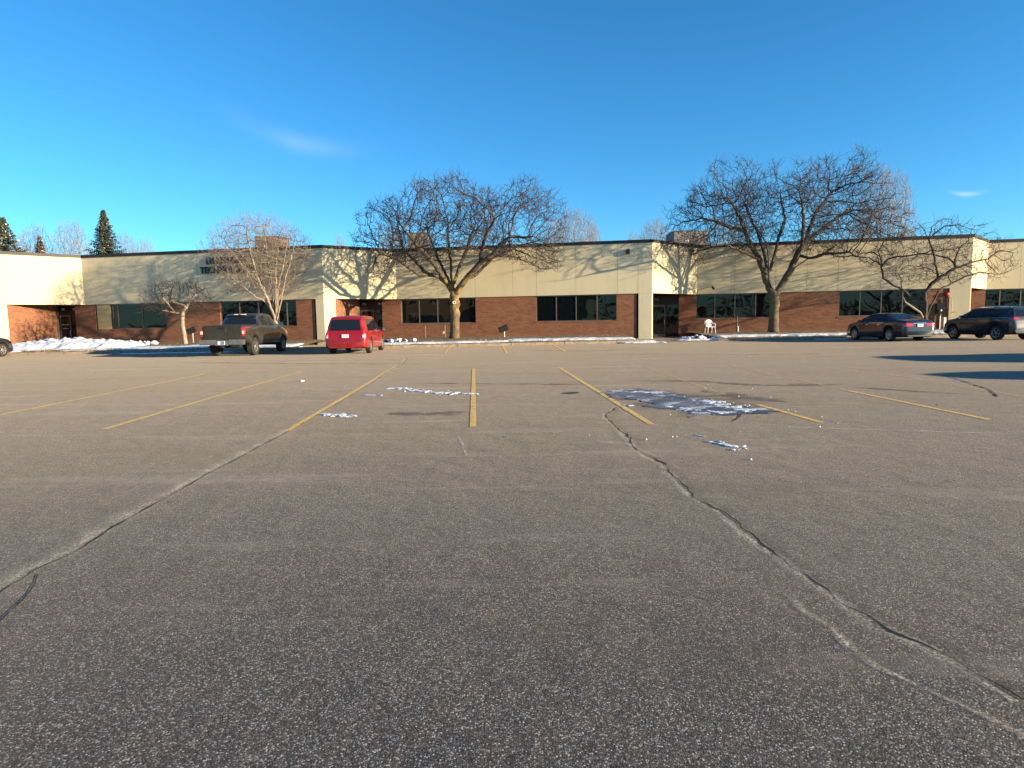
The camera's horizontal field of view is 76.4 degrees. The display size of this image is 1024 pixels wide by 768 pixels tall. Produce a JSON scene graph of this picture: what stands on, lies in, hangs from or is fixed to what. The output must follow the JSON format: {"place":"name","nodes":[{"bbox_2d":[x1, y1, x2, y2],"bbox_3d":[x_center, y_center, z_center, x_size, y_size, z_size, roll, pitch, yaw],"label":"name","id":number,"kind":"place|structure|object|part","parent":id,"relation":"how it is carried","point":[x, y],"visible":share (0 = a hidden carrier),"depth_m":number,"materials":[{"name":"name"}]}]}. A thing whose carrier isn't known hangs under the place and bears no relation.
{"place":"outdoors","nodes":[
{"label":"outdoors","id":0,"kind":"place"},
{"bbox_2d":[8,340,324,352],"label":"lawn","id":1,"kind":"structure","parent":0,"point":[178,343],"depth_m":39.42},
{"bbox_2d":[62,348,121,350],"bbox_3d":[-23.333,-1.910,36.268,3.501,0.078,1.121,-2,6,-7],"label":"snow patch","id":2,"kind":"object","parent":1,"relation":"on","point":[91,349],"visible":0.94,"depth_m":36.04,"materials":[{"name":"white snow"}]},
{"bbox_2d":[121,340,158,344],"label":"snow heap","id":3,"kind":"object","parent":1,"relation":"on","point":[151,342],"visible":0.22,"depth_m":40.49,"materials":[{"name":"white snow"}]},
{"bbox_2d":[136,274,218,343],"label":"crabapple tree","id":4,"kind":"object","parent":1,"relation":"on","point":[182,321],"visible":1,"depth_m":40.21,"materials":[{"name":"brown plant"}]},
{"bbox_2d":[186,326,196,342],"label":"floodlight","id":5,"kind":"object","parent":1,"relation":"on","point":[191,330],"visible":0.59,"depth_m":41.26,"materials":[{"name":"grey metal"}]},
{"bbox_2d":[119,343,302,349],"bbox_3d":[-17.039,-2.086,37.146,10.400,0.311,2.800,-1,6,0],"label":"snow patch","id":6,"kind":"object","parent":1,"relation":"on","point":[175,347],"visible":0.52,"depth_m":36.60,"materials":[{"name":"white snow"}]},
{"bbox_2d":[194,207,311,323],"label":"young tree","id":7,"kind":"object","parent":1,"relation":"on","point":[261,286],"visible":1,"depth_m":40.52,"materials":[{"name":"brown plant"}]},
{"bbox_2d":[384,334,638,344],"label":"lawn","id":8,"kind":"structure","parent":0,"point":[461,338],"depth_m":41.07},
{"bbox_2d":[384,338,416,342],"bbox_3d":[-7.093,-2.625,39.117,2.607,0.285,1.166,-1,6,0],"label":"snow heap","id":9,"kind":"object","parent":8,"relation":"on","point":[392,340],"visible":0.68,"depth_m":38.88,"materials":[{"name":"white snow"}]},
{"bbox_2d":[425,326,445,337],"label":"metal frame","id":10,"kind":"object","parent":8,"relation":"on","point":[444,332],"visible":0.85,"depth_m":43.46,"materials":[{"name":"grey metal"}]},
{"bbox_2d":[349,167,572,338],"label":"honeylocust tree","id":11,"kind":"object","parent":8,"relation":"on","point":[454,299],"visible":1,"depth_m":40.52,"materials":[{"name":"brown plant"}]},
{"bbox_2d":[498,325,508,336],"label":"floodlight","id":12,"kind":"object","parent":8,"relation":"on","point":[503,328],"visible":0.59,"depth_m":42.27,"materials":[{"name":"grey metal"}]},
{"bbox_2d":[507,337,653,340],"bbox_3d":[4.085,-2.604,38.634,9.180,0.316,1.710,-1,6,0],"label":"snow patch","id":13,"kind":"object","parent":8,"relation":"on","point":[583,338],"visible":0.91,"depth_m":38.23,"materials":[{"name":"white snow"}]},
{"bbox_2d":[0,336,1023,767],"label":"parking lot","id":14,"kind":"structure","parent":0,"point":[536,570],"depth_m":3.96,"materials":[{"name":"grey asphalt"}]},
{"bbox_2d":[0,338,12,356],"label":"black car","id":15,"kind":"object","parent":14,"relation":"on","point":[6,346],"visible":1,"depth_m":33.79,"materials":[{"name":"paint"}]},
{"bbox_2d":[0,574,37,620],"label":"crack","id":16,"kind":"object","parent":14,"relation":"on","point":[21,599],"visible":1,"depth_m":3.48,"materials":[{"name":"black asphalt"}]},
{"bbox_2d":[0,374,202,414],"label":"parking line","id":17,"kind":"object","parent":14,"relation":"on","point":[90,396],"visible":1,"depth_m":13.39,"materials":[{"name":"yellow paint"}]},
{"bbox_2d":[123,351,225,353],"bbox_3d":[-17.752,-1.656,34.414,5.840,0.031,1.120,-1,6,0],"label":"snow patch","id":18,"kind":"object","parent":14,"relation":"on","point":[168,352],"visible":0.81,"depth_m":34.14,"materials":[{"name":"white snow"}]},
{"bbox_2d":[103,371,301,428],"bbox_3d":[-6.088,0.125,14.476,0.095,0.001,10.539,-1,6,-3],"label":"parking line","id":19,"kind":"object","parent":14,"relation":"on","point":[191,403],"visible":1,"depth_m":11.91,"materials":[{"name":"yellow paint"}]},
{"bbox_2d":[0,355,405,591],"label":"crack edge","id":20,"kind":"object","parent":14,"relation":"on","point":[176,488],"visible":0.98,"depth_m":4.96,"materials":[{"name":"grey asphalt"}]},
{"bbox_2d":[0,359,406,591],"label":"crack","id":21,"kind":"object","parent":14,"relation":"on","point":[154,503],"visible":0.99,"depth_m":5.07,"materials":[{"name":"black asphalt"}]},
{"bbox_2d":[199,313,287,355],"bbox_3d":[-12.905,-2.464,31.816,2.510,1.975,6.109,-1,6,0],"label":"grey pickup truck","id":22,"kind":"object","parent":14,"relation":"on","point":[249,333],"visible":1,"depth_m":30.23,"materials":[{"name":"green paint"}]},
{"bbox_3d":[-12.915,-3.050,30.963,1.520,0.390,0.161,-1,6,0],"label":"rear window","id":23,"kind":"part","parent":22,"relation":"part of","materials":[{"name":"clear glass"}]},
{"bbox_3d":[-12.068,-3.075,31.530,0.205,0.460,0.800,-1,6,0],"label":"side window","id":24,"kind":"part","parent":22,"relation":"part of","materials":[{"name":"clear glass"}]},
{"bbox_3d":[-12.062,-3.181,32.594,0.190,0.460,1.180,-1,6,0],"label":"side window","id":25,"kind":"part","parent":22,"relation":"part of","materials":[{"name":"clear glass"}]},
{"bbox_2d":[320,413,356,416],"bbox_3d":[-2.729,0.489,10.217,0.781,0.020,0.385,5,8,45],"label":"snow remnant","id":26,"kind":"object","parent":14,"relation":"on","point":[339,415],"visible":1,"depth_m":10.19,"materials":[{"name":"white snow"}]},
{"bbox_2d":[285,366,395,430],"bbox_3d":[-3.419,0.032,14.941,0.096,0.001,12.340,-1,6,-3],"label":"parking line","id":27,"kind":"object","parent":14,"relation":"on","point":[316,413],"visible":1,"depth_m":11.42,"materials":[{"name":"yellow paint"}]},
{"bbox_2d":[325,315,385,353],"bbox_3d":[-7.590,-2.462,31.905,2.440,1.770,5.128,-1,6,-1],"label":"red minivan","id":28,"kind":"object","parent":14,"relation":"on","point":[348,333],"visible":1,"depth_m":29.53,"materials":[{"name":"paint"}]},
{"bbox_3d":[-7.552,-2.675,29.534,1.400,0.500,0.203,-1,6,-1],"label":"rear window","id":29,"kind":"part","parent":28,"relation":"part of","materials":[{"name":"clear glass"}]},
{"bbox_3d":[-6.730,-2.788,30.528,0.154,0.540,1.160,-1,6,0],"label":"side window","id":30,"kind":"part","parent":28,"relation":"part of","materials":[{"name":"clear glass"}]},
{"bbox_3d":[-6.758,-2.898,31.641,0.174,0.540,1.000,-1,6,-1],"label":"side window","id":31,"kind":"part","parent":28,"relation":"part of","materials":[{"name":"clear glass"}]},
{"bbox_2d":[387,387,411,389],"bbox_3d":[-2.462,0.098,14.122,0.625,0.020,0.430,2,6,24],"label":"snow remnant","id":32,"kind":"object","parent":14,"relation":"on","point":[404,388],"visible":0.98,"depth_m":14.08,"materials":[{"name":"white snow"}]},
{"bbox_2d":[403,389,431,391],"bbox_3d":[-1.944,0.136,13.643,0.672,0.020,0.544,-1,6,0],"label":"snow remnant","id":33,"kind":"object","parent":14,"relation":"on","point":[417,390],"visible":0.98,"depth_m":13.56,"materials":[{"name":"white snow"}]},
{"bbox_2d":[387,411,461,414],"bbox_3d":[-1.353,0.465,10.238,1.282,0.001,0.736,-1,6,0],"label":"damp trace","id":34,"kind":"object","parent":14,"relation":"on","point":[416,413],"visible":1,"depth_m":10.29,"materials":[{"name":"grey asphalt"}]},
{"bbox_2d":[421,390,466,394],"bbox_3d":[-1.344,0.177,13.119,1.007,0.020,0.566,5,8,45],"label":"snow remnant","id":35,"kind":"object","parent":14,"relation":"on","point":[434,392],"visible":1,"depth_m":13.08,"materials":[{"name":"white snow"}]},
{"bbox_2d":[384,340,508,344],"bbox_3d":[-5.013,-2.316,37.544,9.780,0.273,1.520,-1,6,-4],"label":"snow patch","id":36,"kind":"object","parent":14,"relation":"on","point":[430,342],"visible":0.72,"depth_m":37.21,"materials":[{"name":"white snow"}]},
{"bbox_2d":[470,369,475,426],"bbox_3d":[-0.841,0.063,14.170,0.094,0.001,10.636,-1,6,-3],"label":"parking line","id":37,"kind":"object","parent":14,"relation":"on","point":[473,413],"visible":0.99,"depth_m":11.21,"materials":[{"name":"yellow paint"}]},
{"bbox_2d":[431,383,559,384],"bbox_3d":[-0.353,-0.009,14.841,4.321,0.001,0.496,1,6,15],"label":"damp trace","id":38,"kind":"object","parent":14,"relation":"on","point":[471,383],"visible":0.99,"depth_m":15.06,"materials":[{"name":"grey asphalt"}]},
{"bbox_2d":[6,334,1017,355],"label":"kerb","id":39,"kind":"structure","parent":14,"relation":"on","point":[385,346],"depth_m":36.17,"materials":[{"name":"concrete"}]},
{"bbox_2d":[564,392,579,393],"bbox_3d":[1.165,0.173,12.692,0.320,0.008,0.320,-1,6,0],"label":"manhole cover","id":40,"kind":"object","parent":14,"relation":"on","point":[571,392],"visible":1,"depth_m":12.70,"materials":[{"name":"metal"}]},
{"bbox_2d":[559,368,653,423],"bbox_3d":[1.651,0.029,14.077,0.096,0.001,10.567,-1,6,-3],"label":"parking line","id":41,"kind":"object","parent":14,"relation":"on","point":[621,405],"visible":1,"depth_m":11.35,"materials":[{"name":"yellow paint"}]},
{"bbox_2d":[620,341,666,342],"bbox_3d":[7.410,-2.369,36.834,2.660,0.088,1.050,-1,6,0],"label":"snow patch","id":42,"kind":"object","parent":14,"relation":"on","point":[646,342],"visible":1,"depth_m":36.54,"materials":[{"name":"white snow"}]},
{"bbox_2d":[601,388,777,417],"bbox_3d":[2.746,0.285,11.322,1.642,0.017,4.074,-3,6,-19],"label":"ice sheet","id":43,"kind":"object","parent":14,"relation":"on","point":[663,399],"visible":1,"depth_m":10.91,"materials":[{"name":"grey ice"}]},
{"bbox_2d":[626,391,661,393],"bbox_3d":[2.574,0.167,12.531,0.953,0.020,0.492,3,7,38],"label":"snow remnant","id":44,"kind":"object","parent":43,"relation":"on","point":[647,392],"visible":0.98,"depth_m":12.47,"materials":[{"name":"white snow"}]},
{"bbox_2d":[665,406,727,413],"bbox_3d":[2.762,0.398,10.166,0.268,0.020,1.418,-6,7,-40],"label":"snow remnant","id":45,"kind":"object","parent":43,"relation":"on","point":[718,412],"visible":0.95,"depth_m":9.97,"materials":[{"name":"white snow"}]},
{"bbox_2d":[693,398,754,411],"bbox_3d":[3.431,0.346,10.572,0.848,0.021,1.776,-1,6,0],"label":"snow remnant","id":46,"kind":"object","parent":43,"relation":"on","point":[740,407],"visible":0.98,"depth_m":10.37,"materials":[{"name":"white snow"}]},
{"bbox_2d":[625,388,821,459],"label":"snow crumbs","id":47,"kind":"object","parent":14,"relation":"on","point":[739,431],"visible":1,"depth_m":8.13,"materials":[{"name":"white snow"}]},
{"bbox_2d":[705,441,746,448],"bbox_3d":[2.436,0.685,7.333,0.220,0.019,0.563,-5,7,-32],"label":"snow remnant","id":48,"kind":"object","parent":14,"relation":"on","point":[728,445],"visible":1,"depth_m":7.27,"materials":[{"name":"white snow"}]},
{"bbox_2d":[702,390,784,401],"bbox_3d":[4.105,0.213,11.822,1.254,0.001,1.996,-1,6,0],"label":"damp trace","id":49,"kind":"object","parent":14,"relation":"on","point":[742,397],"visible":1,"depth_m":11.56,"materials":[{"name":"grey asphalt"}]},
{"bbox_2d":[674,380,836,385],"bbox_3d":[4.789,-0.015,14.004,4.490,0.001,0.994,2,6,27],"label":"damp trace","id":50,"kind":"object","parent":14,"relation":"on","point":[752,384],"visible":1,"depth_m":13.71,"materials":[{"name":"grey asphalt"}]},
{"bbox_2d":[755,404,821,422],"bbox_3d":[4.080,0.423,9.680,0.095,0.001,1.921,-1,6,-5],"label":"parking line","id":51,"kind":"object","parent":14,"relation":"on","point":[790,413],"visible":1,"depth_m":9.56,"materials":[{"name":"yellow paint"}]},
{"bbox_2d":[602,403,1015,701],"bbox_3d":[1.685,0.755,6.760,0.859,0.001,8.737,-1,6,0],"label":"crack edge","id":52,"kind":"object","parent":14,"relation":"on","point":[795,571],"visible":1,"depth_m":3.49,"materials":[{"name":"grey asphalt"}]},
{"bbox_2d":[611,407,1007,682],"bbox_3d":[1.759,0.756,6.747,0.867,0.001,8.675,-1,6,0],"label":"crack edge","id":53,"kind":"object","parent":14,"relation":"on","point":[843,592],"visible":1,"depth_m":3.05,"materials":[{"name":"grey asphalt"}]},
{"bbox_2d":[605,403,1023,699],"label":"crack","id":54,"kind":"object","parent":14,"relation":"on","point":[879,623],"visible":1,"depth_m":3.48,"materials":[{"name":"black asphalt"}]},
{"bbox_2d":[847,313,933,340],"bbox_3d":[20.050,-3.072,34.760,2.300,1.460,4.885,-2,6,-6],"label":"black sedan","id":55,"kind":"object","parent":14,"relation":"on","point":[889,326],"visible":1,"depth_m":33.47,"materials":[{"name":"paint"}]},
{"bbox_3d":[19.325,-3.509,34.686,0.277,0.390,0.900,-2,6,-6],"label":"side window","id":56,"kind":"part","parent":55,"relation":"part of","materials":[{"name":"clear glass"}]},
{"bbox_3d":[19.428,-3.421,33.777,0.274,0.370,0.860,-2,6,-6],"label":"side window","id":57,"kind":"part","parent":55,"relation":"part of","materials":[{"name":"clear glass"}]},
{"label":"rear window","id":58,"kind":"part","parent":55,"relation":"part of","materials":[{"name":"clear glass"}]},
{"bbox_2d":[795,601,1023,735],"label":"crack edge","id":59,"kind":"object","parent":14,"relation":"on","point":[844,641],"visible":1,"depth_m":2.69,"materials":[{"name":"grey asphalt"}]},
{"bbox_2d":[850,391,987,419],"bbox_3d":[6.381,0.300,10.508,0.093,0.001,3.575,-1,6,-1],"label":"parking line","id":60,"kind":"object","parent":14,"relation":"on","point":[923,405],"visible":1,"depth_m":10.04,"materials":[{"name":"yellow paint"}]},
{"bbox_2d":[947,376,997,395],"bbox_3d":[9.134,0.013,12.902,0.176,0.001,4.084,1,6,23],"label":"crack","id":61,"kind":"object","parent":14,"relation":"on","point":[980,386],"visible":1,"depth_m":12.39,"materials":[{"name":"black asphalt"}]},
{"bbox_2d":[944,305,1023,339],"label":"dark suv","id":62,"kind":"object","parent":14,"relation":"on","point":[998,322],"visible":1,"depth_m":32.95,"materials":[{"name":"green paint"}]},
{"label":"side window","id":63,"kind":"part","parent":62,"relation":"part of","materials":[{"name":"black glass"}]},
{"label":"side window","id":64,"kind":"part","parent":62,"relation":"part of","materials":[{"name":"black glass"}]},
{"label":"side window","id":65,"kind":"part","parent":62,"relation":"part of","materials":[{"name":"black glass"}]},
{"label":"rear window","id":66,"kind":"part","parent":62,"relation":"part of","materials":[{"name":"black glass"}]},
{"bbox_2d":[0,0,1023,254],"label":"sky","id":67,"kind":"structure","parent":0,"point":[167,118],"materials":[{"name":"blue"}]},
{"bbox_2d":[637,336,717,341],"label":"walkway","id":68,"kind":"structure","parent":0,"point":[670,338],"depth_m":41.81,"materials":[{"name":"concrete"}]},
{"bbox_2d":[679,335,711,338],"bbox_3d":[11.582,-2.867,40.264,2.279,0.409,1.448,-1,6,0],"label":"snow heap","id":69,"kind":"object","parent":68,"relation":"on","point":[699,337],"visible":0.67,"depth_m":39.93,"materials":[{"name":"white snow"}]},
{"bbox_2d":[687,329,947,337],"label":"lawn","id":70,"kind":"structure","parent":0,"point":[766,332],"depth_m":42.40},
{"bbox_2d":[19,328,938,351],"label":"dry grass","id":71,"kind":"structure","parent":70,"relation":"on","point":[45,350],"depth_m":37.68,"materials":[{"name":"plant"}]},
{"bbox_2d":[704,319,715,332],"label":"plastic chair","id":72,"kind":"object","parent":70,"relation":"on","point":[708,322],"visible":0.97,"depth_m":43.96,"materials":[{"name":"white plastic"}]},
{"bbox_2d":[655,143,915,331],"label":"honeylocust tree","id":73,"kind":"object","parent":70,"relation":"on","point":[773,322],"visible":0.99,"depth_m":41.76,"materials":[{"name":"brown plant"}]},
{"bbox_2d":[677,331,943,340],"bbox_3d":[18.601,-2.966,39.633,17.300,0.334,2.400,-1,6,0],"label":"snow patch","id":74,"kind":"object","parent":70,"relation":"on","point":[766,335],"visible":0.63,"depth_m":39.25,"materials":[{"name":"white snow"}]},
{"bbox_2d":[942,317,945,328],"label":"utility pedestal","id":75,"kind":"object","parent":70,"relation":"on","point":[943,321],"visible":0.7,"depth_m":42.87,"materials":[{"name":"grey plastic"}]},
{"bbox_2d":[868,214,1023,319],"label":"crabapple tree","id":76,"kind":"object","parent":70,"relation":"on","point":[925,311],"visible":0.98,"depth_m":40.59,"materials":[{"name":"brown plant"}]},
{"bbox_2d":[903,297,923,318],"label":"broken limb","id":77,"kind":"object","parent":76,"relation":"attached to","point":[915,309],"visible":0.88,"depth_m":40.75,"materials":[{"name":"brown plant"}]},
{"label":"ground","id":78,"kind":"structure","parent":0,"visible":0},
{"bbox_2d":[12,232,29,250],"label":"bare tree","id":79,"kind":"object","parent":78,"relation":"on","point":[18,238],"visible":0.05,"depth_m":94.15,"materials":[{"name":"brown plant"}]},
{"bbox_2d":[0,216,54,305],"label":"spruce tree","id":80,"kind":"object","parent":78,"relation":"on","point":[6,241],"visible":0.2,"depth_m":58.77,"materials":[{"name":"green plant"}]},
{"bbox_2d":[17,220,55,253],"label":"bare tree","id":81,"kind":"object","parent":78,"relation":"on","point":[34,239],"visible":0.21,"depth_m":90.11,"materials":[{"name":"brown plant"}]},
{"bbox_2d":[35,236,62,305],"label":"spruce tree","id":82,"kind":"object","parent":78,"relation":"on","point":[40,247],"visible":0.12,"depth_m":70.64,"materials":[{"name":"green plant"}]},
{"bbox_2d":[50,217,91,254],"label":"bare tree","id":83,"kind":"object","parent":78,"relation":"on","point":[74,243],"visible":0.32,"depth_m":88.12,"materials":[{"name":"plant"}]},
{"bbox_2d":[84,210,126,300],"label":"spruce tree","id":84,"kind":"object","parent":78,"relation":"on","point":[104,233],"visible":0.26,"depth_m":64.46,"materials":[{"name":"green plant"}]},
{"bbox_2d":[117,229,138,252],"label":"bare tree","id":85,"kind":"object","parent":78,"relation":"on","point":[129,241],"visible":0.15,"depth_m":93.11,"materials":[{"name":"brown plant"}]},
{"bbox_2d":[131,235,154,252],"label":"bare tree","id":86,"kind":"object","parent":78,"relation":"on","point":[144,249],"visible":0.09,"depth_m":98.18,"materials":[{"name":"plant"}]},
{"bbox_2d":[333,233,343,245],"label":"bare tree","id":87,"kind":"object","parent":78,"relation":"on","point":[341,243],"visible":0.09,"depth_m":88.43,"materials":[{"name":"plant"}]},
{"bbox_2d":[379,230,399,248],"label":"bare tree","id":88,"kind":"object","parent":78,"relation":"on","point":[387,239],"visible":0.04,"depth_m":82.23,"materials":[{"name":"brown plant"}]},
{"bbox_2d":[0,234,1023,344],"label":"office building","id":89,"kind":"structure","parent":78,"relation":"on","point":[647,288],"depth_m":44.58,"materials":[{"name":"concrete"}]},
{"bbox_2d":[112,303,167,329],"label":"window","id":90,"kind":"structure","parent":89,"relation":"in","point":[125,317],"depth_m":45.66,"materials":[{"name":"black glass"}]},
{"bbox_2d":[220,300,298,327],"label":"window","id":91,"kind":"structure","parent":89,"relation":"in","point":[287,314],"depth_m":43.73,"materials":[{"name":"black glass"}]},
{"bbox_2d":[255,236,289,246],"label":"rooftop unit","id":92,"kind":"object","parent":89,"relation":"on","point":[272,241],"visible":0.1,"depth_m":52.11,"materials":[{"name":"brown metal"}]},
{"bbox_2d":[407,232,429,247],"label":"rooftop unit","id":93,"kind":"object","parent":89,"relation":"on","point":[414,235],"visible":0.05,"depth_m":53.08,"materials":[{"name":"brown metal"}]},
{"bbox_2d":[400,298,476,324],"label":"window","id":94,"kind":"structure","parent":89,"relation":"in","point":[414,311],"depth_m":45.59,"materials":[{"name":"black glass"}]},
{"bbox_2d":[535,294,617,322],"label":"window","id":95,"kind":"structure","parent":89,"relation":"in","point":[568,308],"depth_m":43.85,"materials":[{"name":"black glass"}]},
{"bbox_2d":[666,230,706,244],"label":"rooftop unit","id":96,"kind":"object","parent":89,"relation":"on","point":[673,236],"visible":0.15,"depth_m":54.09,"materials":[{"name":"grey metal"}]},
{"bbox_2d":[693,293,769,319],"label":"window","id":97,"kind":"structure","parent":89,"relation":"in","point":[745,305],"depth_m":46.32,"materials":[{"name":"black glass"}]},
{"bbox_2d":[837,289,924,317],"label":"window","id":98,"kind":"structure","parent":89,"relation":"in","point":[852,304],"depth_m":44.34,"materials":[{"name":"black glass"}]},
{"bbox_2d":[935,298,947,328],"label":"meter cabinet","id":99,"kind":"object","parent":89,"relation":"attached to","point":[939,309],"visible":0.98,"depth_m":43.33,"materials":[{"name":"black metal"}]},
{"bbox_2d":[985,289,1023,306],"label":"window","id":100,"kind":"structure","parent":89,"relation":"in","point":[1010,297],"depth_m":46.57,"materials":[{"name":"black glass"}]},
{"bbox_2d":[544,214,564,242],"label":"bare tree","id":101,"kind":"object","parent":78,"relation":"on","point":[552,223],"visible":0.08,"depth_m":84.33,"materials":[{"name":"plant"}]},
{"bbox_2d":[550,204,595,242],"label":"bare tree","id":102,"kind":"object","parent":78,"relation":"on","point":[575,228],"visible":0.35,"depth_m":80.05,"materials":[{"name":"brown plant"}]},
{"bbox_2d":[587,218,600,240],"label":"bare tree","id":103,"kind":"object","parent":78,"relation":"on","point":[597,231],"visible":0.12,"depth_m":88.31,"materials":[{"name":"brown plant"}]},
{"bbox_2d":[628,230,639,239],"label":"bare tree","id":104,"kind":"object","parent":78,"relation":"on","point":[633,236],"visible":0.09,"depth_m":90.23,"materials":[{"name":"brown plant"}]},
{"bbox_2d":[640,216,671,240],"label":"bare tree","id":105,"kind":"object","parent":78,"relation":"on","point":[657,229],"visible":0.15,"depth_m":82.12,"materials":[{"name":"plant"}]},
{"bbox_2d":[711,227,738,243],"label":"bare tree","id":106,"kind":"object","parent":78,"relation":"on","point":[724,236],"visible":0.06,"depth_m":78.36,"materials":[{"name":"brown plant"}]},
{"bbox_2d":[843,222,868,238],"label":"bare tree","id":107,"kind":"object","parent":78,"relation":"on","point":[854,232],"visible":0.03,"depth_m":78.56,"materials":[{"name":"brown plant"}]},
{"bbox_2d":[850,161,919,237],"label":"bare tree","id":108,"kind":"object","parent":78,"relation":"on","point":[908,212],"visible":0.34,"depth_m":59.97,"materials":[{"name":"plant"}]},
{"label":"walkway","id":109,"kind":"structure","parent":0,"visible":0},
{"bbox_2d":[12,337,147,350],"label":"snow bank","id":110,"kind":"structure","parent":109,"relation":"on","point":[67,343],"depth_m":38.01,"materials":[{"name":"white snow"}]}
]}

